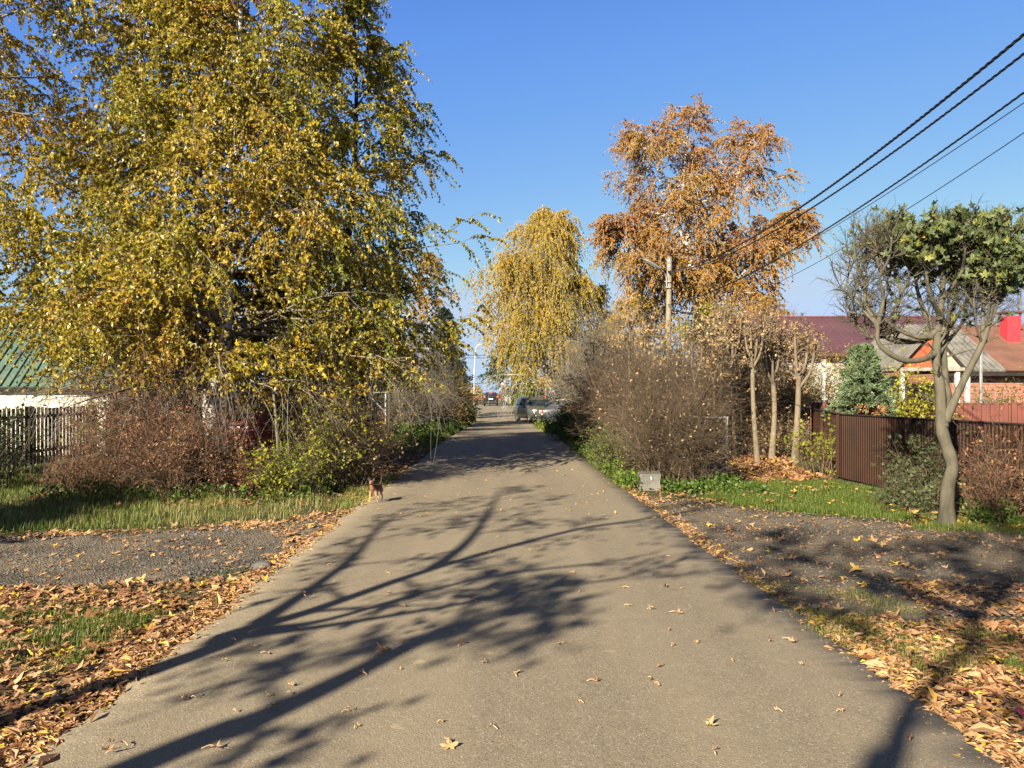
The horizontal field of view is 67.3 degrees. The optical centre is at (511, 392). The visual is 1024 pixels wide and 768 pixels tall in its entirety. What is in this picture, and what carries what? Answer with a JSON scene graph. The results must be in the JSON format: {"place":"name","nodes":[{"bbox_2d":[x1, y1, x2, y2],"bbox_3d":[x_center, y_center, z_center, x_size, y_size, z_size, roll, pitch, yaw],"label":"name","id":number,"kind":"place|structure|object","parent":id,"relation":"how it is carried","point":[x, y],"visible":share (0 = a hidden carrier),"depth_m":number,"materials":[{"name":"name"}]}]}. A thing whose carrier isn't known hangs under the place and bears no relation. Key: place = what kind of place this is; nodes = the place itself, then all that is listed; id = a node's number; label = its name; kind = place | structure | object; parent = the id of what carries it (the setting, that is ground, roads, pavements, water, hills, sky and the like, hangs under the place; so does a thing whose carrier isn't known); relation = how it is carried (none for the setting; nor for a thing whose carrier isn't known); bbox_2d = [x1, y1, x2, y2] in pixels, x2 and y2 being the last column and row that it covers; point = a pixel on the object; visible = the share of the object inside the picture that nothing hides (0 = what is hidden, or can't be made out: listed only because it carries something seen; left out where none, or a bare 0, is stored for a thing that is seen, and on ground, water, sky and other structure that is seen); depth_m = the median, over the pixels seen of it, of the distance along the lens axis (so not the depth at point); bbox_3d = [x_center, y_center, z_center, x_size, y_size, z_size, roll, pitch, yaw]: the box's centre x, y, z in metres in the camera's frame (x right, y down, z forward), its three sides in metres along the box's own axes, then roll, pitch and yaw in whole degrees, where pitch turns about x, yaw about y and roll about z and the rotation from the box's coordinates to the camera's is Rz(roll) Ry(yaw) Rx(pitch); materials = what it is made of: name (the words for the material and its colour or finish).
{"place":"outdoors","nodes":[
{"label":"outdoors","id":0,"kind":"place"},
{"bbox_2d":[0,323,159,454],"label":"house","id":1,"kind":"structure","parent":0,"point":[7,383],"depth_m":19.76,"materials":[{"name":"green"}]},
{"bbox_2d":[0,462,161,533],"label":"grass","id":2,"kind":"structure","parent":0,"point":[25,498],"depth_m":10.61,"materials":[{"name":"plant"}]},
{"bbox_2d":[16,405,1001,767],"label":"road","id":3,"kind":"structure","parent":0,"point":[348,609],"depth_m":4.58,"materials":[{"name":"asphalt"}]},
{"bbox_2d":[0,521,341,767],"bbox_3d":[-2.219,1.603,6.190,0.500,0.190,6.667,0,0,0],"label":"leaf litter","id":4,"kind":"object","parent":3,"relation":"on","point":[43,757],"visible":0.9,"depth_m":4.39,"materials":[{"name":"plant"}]},
{"bbox_2d":[513,396,548,421],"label":"parked car","id":5,"kind":"object","parent":3,"relation":"on","point":[524,406],"visible":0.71,"depth_m":52.73,"materials":[{"name":"grey paint"}]},
{"bbox_2d":[0,393,1023,767],"bbox_3d":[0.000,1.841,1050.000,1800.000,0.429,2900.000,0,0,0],"label":"ground","id":6,"kind":"structure","parent":0,"point":[194,593],"depth_m":6.38,"materials":[{"name":"soil"}]},
{"bbox_2d":[0,371,57,488],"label":"shrub","id":7,"kind":"object","parent":6,"relation":"on","point":[9,448],"visible":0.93,"depth_m":12.99,"materials":[{"name":"green plant"}]},
{"bbox_2d":[0,404,98,470],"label":"picket fence","id":8,"kind":"object","parent":6,"relation":"on","point":[47,422],"visible":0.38,"depth_m":17.09,"materials":[{"name":"grey wood"}]},
{"bbox_2d":[0,0,145,293],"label":"birch tree","id":9,"kind":"object","parent":6,"relation":"on","point":[33,220],"visible":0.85,"depth_m":13.85,"materials":[{"name":"yellow plant"}]},
{"bbox_2d":[0,600,165,677],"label":"grass","id":10,"kind":"structure","parent":6,"relation":"on","point":[69,626],"depth_m":5.14,"materials":[{"name":"plant"}]},
{"bbox_2d":[22,430,153,498],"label":"shrub","id":11,"kind":"object","parent":6,"relation":"on","point":[91,476],"visible":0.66,"depth_m":12.02,"materials":[{"name":"red plant"}]},
{"bbox_2d":[36,338,213,498],"bbox_3d":[-6.194,0.405,12.736,2.665,2.755,3.362,0,0,-10],"label":"shrub","id":12,"kind":"object","parent":6,"relation":"on","point":[115,437],"visible":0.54,"depth_m":12.19,"materials":[{"name":"red plant"}]},
{"bbox_2d":[0,573,253,766],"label":"leaf litter","id":13,"kind":"object","parent":6,"relation":"on","point":[72,595],"visible":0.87,"depth_m":5.17,"materials":[{"name":"plant"}]},
{"bbox_2d":[0,0,289,441],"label":"birch tree","id":14,"kind":"object","parent":6,"relation":"on","point":[53,192],"visible":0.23,"depth_m":14.62,"materials":[{"name":"yellow plant"}]},
{"bbox_2d":[78,376,250,455],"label":"shrub","id":15,"kind":"object","parent":6,"relation":"on","point":[199,398],"visible":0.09,"depth_m":16.43,"materials":[{"name":"red plant"}]},
{"bbox_2d":[0,517,337,594],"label":"gravel drive","id":16,"kind":"structure","parent":6,"relation":"on","point":[18,577],"depth_m":7.60,"materials":[{"name":"gravel"}]},
{"bbox_2d":[0,522,330,580],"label":"leaf litter","id":17,"kind":"object","parent":16,"relation":"on","point":[127,542],"visible":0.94,"depth_m":7.70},
{"bbox_2d":[0,517,338,582],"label":"gravel stones","id":18,"kind":"object","parent":16,"relation":"on","point":[138,557],"visible":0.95,"depth_m":7.74,"materials":[{"name":"gravel"}]},
{"bbox_2d":[0,488,354,529],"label":"tall grass","id":19,"kind":"structure","parent":6,"relation":"on","point":[207,515],"depth_m":10.34,"materials":[{"name":"plant"}]},
{"bbox_2d":[0,508,354,560],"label":"leaf litter","id":20,"kind":"object","parent":6,"relation":"on","point":[52,532],"visible":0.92,"depth_m":9.10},
{"bbox_2d":[98,376,261,500],"bbox_3d":[-5.123,0.689,11.975,2.184,2.039,2.162,0,0,26],"label":"shrub","id":21,"kind":"object","parent":6,"relation":"on","point":[177,458],"visible":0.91,"depth_m":11.73,"materials":[{"name":"red plant"}]},
{"bbox_2d":[5,472,373,508],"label":"leaf litter","id":22,"kind":"object","parent":6,"relation":"on","point":[234,501],"visible":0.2,"depth_m":11.33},
{"bbox_2d":[21,464,371,508],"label":"ground cover","id":23,"kind":"object","parent":6,"relation":"on","point":[139,490],"visible":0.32,"depth_m":11.51,"materials":[{"name":"green plant"}]},
{"bbox_2d":[190,435,277,499],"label":"shrub","id":24,"kind":"object","parent":6,"relation":"on","point":[232,478],"visible":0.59,"depth_m":11.86,"materials":[{"name":"red plant"}]},
{"bbox_2d":[0,0,507,502],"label":"birch tree","id":25,"kind":"object","parent":6,"relation":"on","point":[262,186],"visible":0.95,"depth_m":13.29,"materials":[{"name":"yellow plant"}]},
{"bbox_2d":[213,336,336,467],"bbox_3d":[-3.871,0.352,12.676,1.720,2.598,1.943,0,0,26],"label":"maple sapling","id":26,"kind":"object","parent":6,"relation":"on","point":[319,368],"visible":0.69,"depth_m":12.60,"materials":[{"name":"yellow plant"}]},
{"bbox_2d":[195,405,363,457],"bbox_3d":[-5.820,0.974,19.605,4.340,1.315,2.100,0,0,4],"label":"fence","id":27,"kind":"object","parent":6,"relation":"on","point":[265,439],"visible":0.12,"depth_m":18.80,"materials":[{"name":"red paint"}]},
{"bbox_2d":[236,434,344,500],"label":"shrub","id":28,"kind":"object","parent":6,"relation":"on","point":[292,474],"visible":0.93,"depth_m":11.76,"materials":[{"name":"green plant"}]},
{"bbox_2d":[217,250,373,463],"bbox_3d":[-4.705,-0.663,16.432,3.346,4.710,3.283,0,0,18],"label":"young tree","id":29,"kind":"object","parent":6,"relation":"on","point":[256,339],"visible":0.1,"depth_m":16.27,"materials":[{"name":"green plant"}]},
{"bbox_2d":[237,367,394,467],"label":"shrub","id":30,"kind":"object","parent":6,"relation":"on","point":[272,411],"visible":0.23,"depth_m":16.23,"materials":[{"name":"brown plant"}]},
{"bbox_2d":[256,365,381,491],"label":"shrub","id":31,"kind":"object","parent":6,"relation":"on","point":[309,438],"visible":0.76,"depth_m":12.63,"materials":[{"name":"green plant"}]},
{"bbox_2d":[251,445,429,474],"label":"leaf litter","id":32,"kind":"object","parent":6,"relation":"on","point":[409,456],"visible":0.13,"depth_m":18.24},
{"bbox_2d":[273,362,417,488],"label":"shrub","id":33,"kind":"object","parent":6,"relation":"on","point":[366,471],"visible":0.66,"depth_m":13.11,"materials":[{"name":"green plant"}]},
{"bbox_2d":[235,0,463,463],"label":"birch tree","id":34,"kind":"object","parent":6,"relation":"on","point":[382,68],"visible":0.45,"depth_m":17.13,"materials":[{"name":"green plant"}]},
{"bbox_2d":[314,373,386,484],"bbox_3d":[-2.841,0.647,13.464,1.081,2.009,1.090,0,0,21],"label":"maple sapling","id":35,"kind":"object","parent":6,"relation":"on","point":[340,380],"visible":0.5,"depth_m":13.30,"materials":[{"name":"yellow plant"}]},
{"bbox_2d":[337,474,394,512],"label":"grass","id":36,"kind":"structure","parent":6,"relation":"on","point":[346,504],"depth_m":11.94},
{"bbox_2d":[283,421,468,454],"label":"grass","id":37,"kind":"structure","parent":6,"relation":"on","point":[444,436],"depth_m":23.77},
{"bbox_2d":[372,362,456,432],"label":"bush","id":38,"kind":"object","parent":6,"relation":"on","point":[403,409],"visible":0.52,"depth_m":28.63,"materials":[{"name":"grey plant"}]},
{"bbox_2d":[376,416,461,443],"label":"ground cover","id":39,"kind":"object","parent":6,"relation":"on","point":[420,430],"visible":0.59,"depth_m":26.73,"materials":[{"name":"green plant"}]},
{"bbox_2d":[396,250,461,383],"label":"birch tree","id":40,"kind":"object","parent":6,"relation":"on","point":[442,275],"visible":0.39,"depth_m":62.01,"materials":[{"name":"yellow plant"}]},
{"bbox_2d":[396,321,483,431],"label":"bush","id":41,"kind":"object","parent":6,"relation":"on","point":[443,380],"visible":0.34,"depth_m":33.57,"materials":[{"name":"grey plant"}]},
{"bbox_2d":[422,306,482,424],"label":"spruce tree","id":42,"kind":"object","parent":6,"relation":"on","point":[446,313],"visible":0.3,"depth_m":45.71,"materials":[{"name":"green plant"}]},
{"bbox_2d":[439,362,485,426],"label":"bush","id":43,"kind":"object","parent":6,"relation":"on","point":[457,414],"visible":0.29,"depth_m":42.71,"materials":[{"name":"green plant"}]},
{"bbox_2d":[477,341,538,406],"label":"tree","id":44,"kind":"object","parent":6,"relation":"on","point":[490,372],"visible":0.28,"depth_m":79.52,"materials":[{"name":"green plant"}]},
{"bbox_2d":[455,205,608,416],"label":"birch tree","id":45,"kind":"object","parent":6,"relation":"on","point":[552,236],"visible":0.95,"depth_m":58.56,"materials":[{"name":"yellow plant"}]},
{"bbox_2d":[541,394,602,441],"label":"shrub","id":46,"kind":"object","parent":6,"relation":"on","point":[560,425],"visible":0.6,"depth_m":25.56,"materials":[{"name":"green plant"}]},
{"bbox_2d":[568,324,619,443],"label":"sapling","id":47,"kind":"object","parent":6,"relation":"on","point":[601,340],"visible":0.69,"depth_m":23.99,"materials":[{"name":"beige plant"}]},
{"bbox_2d":[546,327,663,434],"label":"shrub","id":48,"kind":"object","parent":6,"relation":"on","point":[586,382],"visible":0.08,"depth_m":29.00,"materials":[{"name":"brown plant"}]},
{"bbox_2d":[546,314,666,444],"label":"shrub","id":49,"kind":"object","parent":6,"relation":"on","point":[583,416],"visible":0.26,"depth_m":21.87,"materials":[{"name":"brown plant"}]},
{"bbox_2d":[524,270,689,419],"bbox_3d":[4.302,-1.906,34.038,7.065,7.472,7.307,0,0,-31],"label":"shrub","id":50,"kind":"object","parent":6,"relation":"on","point":[572,365],"visible":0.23,"depth_m":33.63,"materials":[{"name":"brown plant"}]},
{"bbox_2d":[573,438,641,491],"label":"ground cover","id":51,"kind":"object","parent":6,"relation":"on","point":[619,476],"visible":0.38,"depth_m":14.27,"materials":[{"name":"green plant"}]},
{"bbox_2d":[576,414,667,472],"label":"shrub","id":52,"kind":"object","parent":6,"relation":"on","point":[602,450],"visible":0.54,"depth_m":15.32,"materials":[{"name":"green plant"}]},
{"bbox_2d":[606,286,650,402],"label":"sapling","id":53,"kind":"object","parent":6,"relation":"on","point":[623,336],"visible":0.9,"depth_m":18.97,"materials":[{"name":"beige plant"}]},
{"bbox_2d":[574,290,683,396],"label":"birch tree","id":54,"kind":"object","parent":6,"relation":"on","point":[634,302],"visible":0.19,"depth_m":46.44,"materials":[{"name":"brown plant"}]},
{"bbox_2d":[560,307,737,464],"bbox_3d":[2.875,-0.121,16.492,3.714,3.710,4.311,0,0,0],"label":"shrub","id":55,"kind":"object","parent":6,"relation":"on","point":[641,374],"visible":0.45,"depth_m":16.12,"materials":[{"name":"brown plant"}]},
{"bbox_2d":[637,471,660,490],"bbox_3d":[2.303,1.485,12.937,0.393,0.306,0.260,0,0,6],"label":"concrete block","id":56,"kind":"object","parent":6,"relation":"on","point":[648,480],"depth_m":12.83,"materials":[{"name":"grey concrete"}]},
{"bbox_2d":[644,256,673,373],"bbox_3d":[5.665,-1.805,29.824,1.221,6.976,0.344,0,0,-19],"label":"utility pole","id":57,"kind":"object","parent":6,"relation":"on","point":[668,286],"visible":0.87,"depth_m":29.91,"materials":[{"name":"concrete"}]},
{"bbox_2d":[668,33,1023,271],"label":"power line","id":58,"kind":"object","parent":57,"relation":"attached to","point":[994,58],"visible":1,"depth_m":12.36,"materials":[{"name":"black"}]},
{"bbox_2d":[668,52,1023,272],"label":"power line","id":59,"kind":"object","parent":57,"relation":"attached to","point":[959,103],"visible":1,"depth_m":12.26,"materials":[{"name":"black"}]},
{"bbox_2d":[668,92,1023,304],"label":"power line","id":60,"kind":"object","parent":57,"relation":"attached to","point":[974,128],"visible":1,"depth_m":12.42,"materials":[{"name":"black"}]},
{"bbox_2d":[636,306,688,395],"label":"sapling","id":61,"kind":"object","parent":6,"relation":"on","point":[658,336],"visible":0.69,"depth_m":17.49,"materials":[{"name":"beige plant"}]},
{"bbox_2d":[578,345,760,483],"bbox_3d":[2.825,0.535,13.564,3.242,2.720,3.321,0,0,0],"label":"shrub","id":62,"kind":"object","parent":6,"relation":"on","point":[648,457],"visible":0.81,"depth_m":13.40,"materials":[{"name":"brown plant"}]},
{"bbox_2d":[636,299,740,386],"bbox_3d":[8.401,-0.601,32.920,6.565,6.704,5.696,0,0,0],"label":"tree","id":63,"kind":"object","parent":6,"relation":"on","point":[704,313],"visible":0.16,"depth_m":32.63,"materials":[{"name":"plant"}]},
{"bbox_2d":[598,308,779,458],"bbox_3d":[4.174,-0.172,18.325,4.262,3.985,4.393,0,0,13],"label":"shrub","id":64,"kind":"object","parent":6,"relation":"on","point":[694,368],"visible":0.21,"depth_m":18.11,"materials":[{"name":"brown plant"}]},
{"bbox_2d":[627,357,761,487],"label":"shrub","id":65,"kind":"object","parent":6,"relation":"on","point":[698,467],"visible":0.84,"depth_m":13.28,"materials":[{"name":"brown plant"}]},
{"bbox_2d":[666,304,727,410],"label":"sapling","id":66,"kind":"object","parent":6,"relation":"on","point":[699,335],"visible":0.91,"depth_m":16.98,"materials":[{"name":"beige plant"}]},
{"bbox_2d":[583,93,835,368],"bbox_3d":[9.936,-6.697,39.697,12.489,17.249,7.584,0,0,0],"label":"birch tree","id":67,"kind":"object","parent":6,"relation":"on","point":[654,243],"visible":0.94,"depth_m":38.91,"materials":[{"name":"orange plant"}]},
{"bbox_2d":[660,472,771,494],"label":"ground cover","id":68,"kind":"object","parent":6,"relation":"on","point":[716,480],"visible":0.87,"depth_m":12.65,"materials":[{"name":"green plant"}]},
{"bbox_2d":[682,313,753,426],"bbox_3d":[4.678,-0.066,17.499,1.439,3.435,1.169,0,0,-16],"label":"sapling","id":69,"kind":"object","parent":6,"relation":"on","point":[729,339],"visible":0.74,"depth_m":17.36,"materials":[{"name":"beige plant"}]},
{"bbox_2d":[647,302,816,454],"bbox_3d":[5.639,-0.445,20.388,4.546,4.470,5.072,0,0,0],"label":"shrub","id":70,"kind":"object","parent":6,"relation":"on","point":[744,408],"visible":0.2,"depth_m":19.71,"materials":[{"name":"brown plant"}]},
{"bbox_2d":[711,291,756,458],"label":"clipped tree","id":71,"kind":"object","parent":6,"relation":"on","point":[727,320],"visible":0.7,"depth_m":18.89,"materials":[{"name":"beige plant"}]},
{"bbox_2d":[717,313,750,455],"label":"clipped tree","id":72,"kind":"object","parent":6,"relation":"on","point":[740,418],"visible":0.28,"depth_m":19.29,"materials":[{"name":"beige plant"}]},
{"bbox_2d":[675,265,832,454],"bbox_3d":[6.334,-0.803,20.827,4.622,5.549,4.585,0,0,19],"label":"shrub","id":73,"kind":"object","parent":6,"relation":"on","point":[770,399],"visible":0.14,"depth_m":20.12,"materials":[{"name":"brown plant"}]},
{"bbox_2d":[732,296,784,462],"bbox_3d":[5.605,-0.273,17.552,1.113,3.880,1.000,0,0,-42],"label":"clipped tree","id":74,"kind":"object","parent":6,"relation":"on","point":[754,359],"visible":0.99,"depth_m":17.49,"materials":[{"name":"beige plant"}]},
{"bbox_2d":[722,397,810,457],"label":"shrub","id":75,"kind":"object","parent":6,"relation":"on","point":[764,444],"visible":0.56,"depth_m":19.27,"materials":[{"name":"beige plant"}]},
{"bbox_2d":[741,291,797,318],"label":"birch tree","id":76,"kind":"object","parent":6,"relation":"on","point":[763,302],"visible":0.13,"depth_m":33.84,"materials":[{"name":"orange plant"}]},
{"bbox_2d":[743,318,797,459],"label":"clipped tree","id":77,"kind":"object","parent":6,"relation":"on","point":[772,370],"visible":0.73,"depth_m":18.07,"materials":[{"name":"beige plant"}]},
{"bbox_2d":[718,450,838,482],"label":"leaf litter","id":78,"kind":"object","parent":6,"relation":"on","point":[749,464],"visible":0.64,"depth_m":15.60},
{"bbox_2d":[744,308,849,451],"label":"shrub","id":79,"kind":"object","parent":6,"relation":"on","point":[813,397],"visible":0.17,"depth_m":20.82,"materials":[{"name":"brown plant"}]},
{"bbox_2d":[773,317,828,462],"bbox_3d":[6.790,-0.068,18.135,1.146,3.469,1.106,0,0,0],"label":"clipped tree","id":80,"kind":"object","parent":6,"relation":"on","point":[800,372],"visible":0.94,"depth_m":17.93,"materials":[{"name":"beige plant"}]},
{"bbox_2d":[762,330,851,442],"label":"shrub","id":81,"kind":"object","parent":6,"relation":"on","point":[834,379],"visible":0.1,"depth_m":24.47,"materials":[{"name":"beige plant"}]},
{"bbox_2d":[770,407,846,476],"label":"shrub","id":82,"kind":"object","parent":6,"relation":"on","point":[829,447],"visible":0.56,"depth_m":15.07,"materials":[{"name":"yellow plant"}]},
{"bbox_2d":[619,485,1023,767],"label":"leaf litter","id":83,"kind":"object","parent":6,"relation":"on","point":[906,685],"visible":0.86,"depth_m":4.71,"materials":[{"name":"plant"}]},
{"bbox_2d":[704,316,954,433],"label":"house","id":84,"kind":"structure","parent":6,"relation":"on","point":[829,323],"depth_m":31.11,"materials":[{"name":"paint"}]},
{"bbox_2d":[820,342,900,416],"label":"spruce tree","id":85,"kind":"object","parent":6,"relation":"on","point":[864,387],"visible":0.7,"depth_m":16.36,"materials":[{"name":"green plant"}]},
{"bbox_2d":[747,576,1022,683],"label":"grass","id":86,"kind":"structure","parent":6,"relation":"on","point":[1008,640],"depth_m":5.12,"materials":[{"name":"plant"}]},
{"bbox_2d":[882,349,934,417],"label":"shrub","id":87,"kind":"object","parent":6,"relation":"on","point":[903,408],"visible":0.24,"depth_m":18.29,"materials":[{"name":"yellow plant"}]},
{"bbox_2d":[808,610,1023,767],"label":"leaf litter","id":88,"kind":"object","parent":6,"relation":"on","point":[998,710],"visible":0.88,"depth_m":4.49,"materials":[{"name":"plant"}]},
{"bbox_2d":[810,408,1023,514],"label":"sheet fence","id":89,"kind":"object","parent":6,"relation":"on","point":[857,437],"visible":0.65,"depth_m":12.99,"materials":[{"name":"brown metal"}]},
{"bbox_2d":[810,402,1023,454],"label":"sheet fence","id":90,"kind":"object","parent":6,"relation":"on","point":[1013,413],"visible":0.2,"depth_m":18.82,"materials":[{"name":"red metal"}]},
{"bbox_2d":[811,193,1023,526],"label":"pollarded tree","id":91,"kind":"object","parent":6,"relation":"on","point":[973,253],"visible":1,"depth_m":9.12,"materials":[{"name":"plant"}]},
{"bbox_2d":[868,462,972,518],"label":"shrub","id":92,"kind":"object","parent":6,"relation":"on","point":[919,502],"visible":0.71,"depth_m":10.42,"materials":[{"name":"green plant"}]},
{"bbox_2d":[866,405,976,500],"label":"shrub","id":93,"kind":"object","parent":6,"relation":"on","point":[936,468],"visible":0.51,"depth_m":11.14,"materials":[{"name":"green plant"}]},
{"bbox_2d":[847,311,1023,402],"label":"house","id":94,"kind":"structure","parent":6,"relation":"on","point":[1002,360],"depth_m":22.00,"materials":[{"name":"paint"}]},
{"bbox_2d":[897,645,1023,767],"bbox_3d":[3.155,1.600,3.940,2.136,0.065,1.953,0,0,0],"label":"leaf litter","id":95,"kind":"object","parent":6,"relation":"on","point":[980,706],"visible":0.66,"depth_m":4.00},
{"bbox_2d":[907,516,1023,534],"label":"grass","id":96,"kind":"structure","parent":6,"relation":"on","point":[955,527],"depth_m":9.10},
{"bbox_2d":[919,350,1023,419],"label":"shrub","id":97,"kind":"object","parent":6,"relation":"on","point":[974,392],"visible":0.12,"depth_m":19.62,"materials":[{"name":"brown plant"}]},
{"bbox_2d":[930,404,1023,525],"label":"shrub","id":98,"kind":"object","parent":6,"relation":"on","point":[989,493],"visible":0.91,"depth_m":9.53,"materials":[{"name":"red plant"}]},
{"bbox_2d":[956,492,1023,528],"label":"shrub","id":99,"kind":"object","parent":6,"relation":"on","point":[983,516],"visible":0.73,"depth_m":9.39,"materials":[{"name":"green plant"}]},
{"bbox_2d":[0,0,1023,392],"label":"sky","id":100,"kind":"structure","parent":0,"point":[527,97],"materials":[{"name":"blue"}]},
{"bbox_2d":[638,496,1023,630],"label":"gravel path","id":101,"kind":"structure","parent":0,"point":[898,591],"depth_m":7.49,"materials":[{"name":"gravel"}]},
{"bbox_2d":[642,494,1023,632],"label":"leaf litter","id":102,"kind":"object","parent":101,"relation":"on","point":[893,614],"visible":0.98,"depth_m":7.47,"materials":[{"name":"plant"}]},
{"bbox_2d":[892,576,1023,615],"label":"leaf litter","id":103,"kind":"object","parent":101,"relation":"on","point":[960,594],"visible":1,"depth_m":6.05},
{"bbox_2d":[701,477,981,523],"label":"grass","id":104,"kind":"structure","parent":0,"point":[845,494],"depth_m":11.46,"materials":[{"name":"plant"}]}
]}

